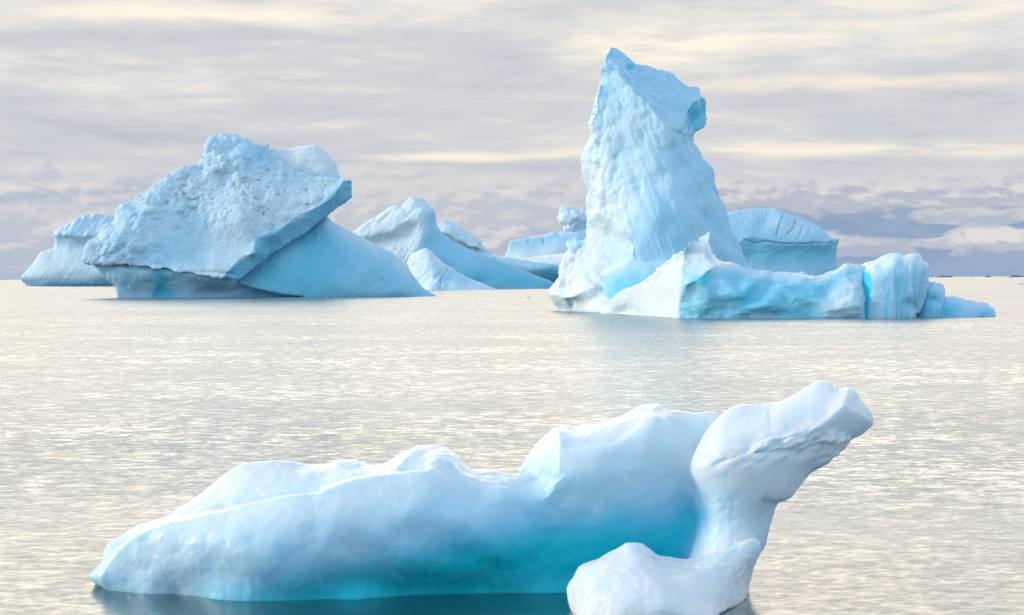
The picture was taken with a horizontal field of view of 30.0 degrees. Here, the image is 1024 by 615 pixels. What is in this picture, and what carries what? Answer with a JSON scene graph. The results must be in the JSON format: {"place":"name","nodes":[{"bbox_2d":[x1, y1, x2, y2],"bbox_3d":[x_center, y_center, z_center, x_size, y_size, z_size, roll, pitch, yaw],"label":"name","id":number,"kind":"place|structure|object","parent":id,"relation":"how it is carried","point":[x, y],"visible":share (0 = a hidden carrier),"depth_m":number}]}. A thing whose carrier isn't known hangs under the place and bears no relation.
{"place":"outdoors","nodes":[
{"label":"outdoors","id":0,"kind":"place"},
{"bbox_2d":[0,276,1023,614],"bbox_3d":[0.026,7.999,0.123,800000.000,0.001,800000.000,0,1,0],"label":"sea water","id":1,"kind":"structure","parent":0,"point":[120,416],"depth_m":116.89},
{"bbox_2d":[20,213,114,285],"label":"iceberg","id":2,"kind":"object","parent":1,"relation":"on","point":[60,263],"visible":0.52,"depth_m":2382.76},
{"bbox_2d":[82,133,435,297],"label":"iceberg","id":3,"kind":"object","parent":1,"relation":"on","point":[232,215],"visible":0.96,"depth_m":833.68},
{"bbox_2d":[352,196,558,289],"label":"iceberg","id":4,"kind":"object","parent":1,"relation":"on","point":[420,244],"visible":0.75,"depth_m":1400.81},
{"bbox_2d":[437,220,494,255],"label":"iceberg","id":5,"kind":"object","parent":1,"relation":"on","point":[459,235],"visible":0.18,"depth_m":1899.47},
{"bbox_2d":[90,380,872,614],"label":"iceberg","id":6,"kind":"object","parent":1,"relation":"on","point":[652,509],"visible":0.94,"depth_m":47.89},
{"bbox_2d":[505,206,586,264],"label":"iceberg","id":7,"kind":"object","parent":1,"relation":"on","point":[550,248],"visible":0.34,"depth_m":1749.89},
{"bbox_2d":[548,47,995,317],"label":"iceberg","id":8,"kind":"object","parent":1,"relation":"on","point":[660,239],"visible":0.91,"depth_m":442.42},
{"bbox_2d":[727,208,838,275],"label":"iceberg","id":9,"kind":"object","parent":1,"relation":"on","point":[773,239],"visible":0.47,"depth_m":899.00},
{"bbox_2d":[0,0,1023,279],"label":"sky","id":10,"kind":"structure","parent":0,"point":[884,126]}
]}

